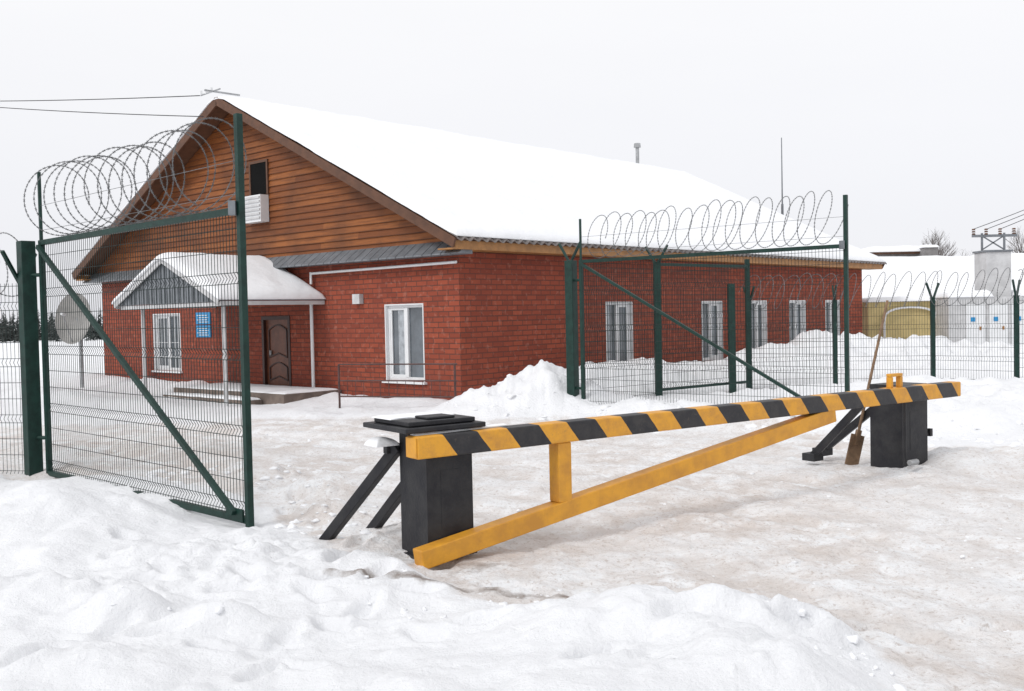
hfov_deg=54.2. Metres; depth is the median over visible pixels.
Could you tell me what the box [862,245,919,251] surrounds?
roof snow
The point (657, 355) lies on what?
wire fence
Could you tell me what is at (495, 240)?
corrugated edge
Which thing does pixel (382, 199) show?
rake boards
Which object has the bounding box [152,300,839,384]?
windows
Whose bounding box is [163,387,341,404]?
porch steps
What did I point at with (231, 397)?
step snow
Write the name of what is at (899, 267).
roof snow
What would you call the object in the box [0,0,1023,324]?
sky
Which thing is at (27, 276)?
gate
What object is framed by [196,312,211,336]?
name plates
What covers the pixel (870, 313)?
yellow garage
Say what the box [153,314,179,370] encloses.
window grille
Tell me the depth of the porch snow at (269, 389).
23.28 m
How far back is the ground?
7.61 m
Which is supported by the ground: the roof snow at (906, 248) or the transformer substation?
the transformer substation
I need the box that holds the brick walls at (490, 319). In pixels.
[102,252,861,399]
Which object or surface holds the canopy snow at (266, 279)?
on the porch canopy
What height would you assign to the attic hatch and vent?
1.540 m
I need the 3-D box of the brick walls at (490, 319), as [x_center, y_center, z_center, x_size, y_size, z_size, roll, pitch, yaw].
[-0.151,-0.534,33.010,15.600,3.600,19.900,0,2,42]
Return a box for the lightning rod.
[781,138,783,214]
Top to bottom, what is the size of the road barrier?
1.255 m
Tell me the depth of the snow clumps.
10.08 m
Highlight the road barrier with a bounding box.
[319,373,960,568]
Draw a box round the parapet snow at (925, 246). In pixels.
[919,244,938,247]
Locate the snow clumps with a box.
[19,374,1023,690]
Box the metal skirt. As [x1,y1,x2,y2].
[83,240,472,282]
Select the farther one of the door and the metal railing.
the door
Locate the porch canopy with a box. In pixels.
[114,260,324,405]
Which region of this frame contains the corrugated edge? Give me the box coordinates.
[71,226,886,273]
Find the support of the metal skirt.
attached to the gable boards at (313, 208)
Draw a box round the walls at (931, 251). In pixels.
[869,247,937,256]
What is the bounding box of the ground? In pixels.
[0,329,1023,690]
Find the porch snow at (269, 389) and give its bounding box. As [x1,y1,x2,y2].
[177,382,337,393]
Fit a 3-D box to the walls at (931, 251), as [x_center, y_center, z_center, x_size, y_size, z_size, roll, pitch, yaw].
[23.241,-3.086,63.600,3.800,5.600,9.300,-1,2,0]
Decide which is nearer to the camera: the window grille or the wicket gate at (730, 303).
the wicket gate at (730, 303)
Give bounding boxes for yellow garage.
[862,296,935,338]
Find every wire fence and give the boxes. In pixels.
[0,232,36,473]
[558,243,668,396]
[739,267,1023,389]
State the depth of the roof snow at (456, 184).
26.24 m
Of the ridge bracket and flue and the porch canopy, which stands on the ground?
the porch canopy
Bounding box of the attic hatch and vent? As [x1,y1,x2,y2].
[245,159,269,223]
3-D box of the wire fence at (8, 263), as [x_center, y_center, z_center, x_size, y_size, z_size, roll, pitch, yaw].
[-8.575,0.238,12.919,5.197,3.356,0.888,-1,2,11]
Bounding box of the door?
[261,316,291,385]
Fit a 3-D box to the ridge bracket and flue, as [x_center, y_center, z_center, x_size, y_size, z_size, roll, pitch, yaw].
[-1.469,-6.766,31.887,0.915,1.380,18.734,0,2,42]
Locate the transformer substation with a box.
[918,228,1023,344]
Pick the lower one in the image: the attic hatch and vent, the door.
the door
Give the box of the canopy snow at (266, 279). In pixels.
[112,252,325,303]
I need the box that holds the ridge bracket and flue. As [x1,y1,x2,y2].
[200,87,640,162]
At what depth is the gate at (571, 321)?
16.98 m
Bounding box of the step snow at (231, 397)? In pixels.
[164,392,260,399]
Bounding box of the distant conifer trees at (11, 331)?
[0,307,102,342]
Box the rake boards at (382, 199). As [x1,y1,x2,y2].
[73,97,883,279]
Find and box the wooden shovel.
[845,300,888,464]
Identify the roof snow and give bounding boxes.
[71,96,885,272]
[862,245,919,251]
[862,253,1023,297]
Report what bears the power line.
attached to the utility pole
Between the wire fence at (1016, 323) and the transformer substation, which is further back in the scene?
the transformer substation
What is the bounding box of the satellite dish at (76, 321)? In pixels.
[55,293,90,387]
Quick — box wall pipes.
[309,260,456,386]
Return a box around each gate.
[16,113,253,526]
[564,190,849,403]
[661,259,750,392]
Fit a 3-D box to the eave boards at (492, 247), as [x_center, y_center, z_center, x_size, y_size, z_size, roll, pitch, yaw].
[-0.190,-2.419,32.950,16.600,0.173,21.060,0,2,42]
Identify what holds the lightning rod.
on the ground
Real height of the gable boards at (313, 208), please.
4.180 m
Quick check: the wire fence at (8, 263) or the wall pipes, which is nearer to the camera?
the wire fence at (8, 263)
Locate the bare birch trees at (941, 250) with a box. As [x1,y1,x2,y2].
[921,226,1023,255]
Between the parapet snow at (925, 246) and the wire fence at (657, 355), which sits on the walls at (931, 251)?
the parapet snow at (925, 246)
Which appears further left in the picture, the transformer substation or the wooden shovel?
the wooden shovel
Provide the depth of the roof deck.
27.14 m
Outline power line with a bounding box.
[0,95,1023,228]
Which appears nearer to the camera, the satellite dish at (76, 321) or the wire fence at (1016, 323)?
the wire fence at (1016, 323)
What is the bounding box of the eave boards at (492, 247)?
[77,240,882,280]
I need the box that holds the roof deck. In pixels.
[79,99,871,274]
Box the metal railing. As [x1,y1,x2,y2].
[338,363,457,407]
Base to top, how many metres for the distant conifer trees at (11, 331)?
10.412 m
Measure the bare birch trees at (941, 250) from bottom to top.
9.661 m
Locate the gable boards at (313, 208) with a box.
[95,113,868,273]

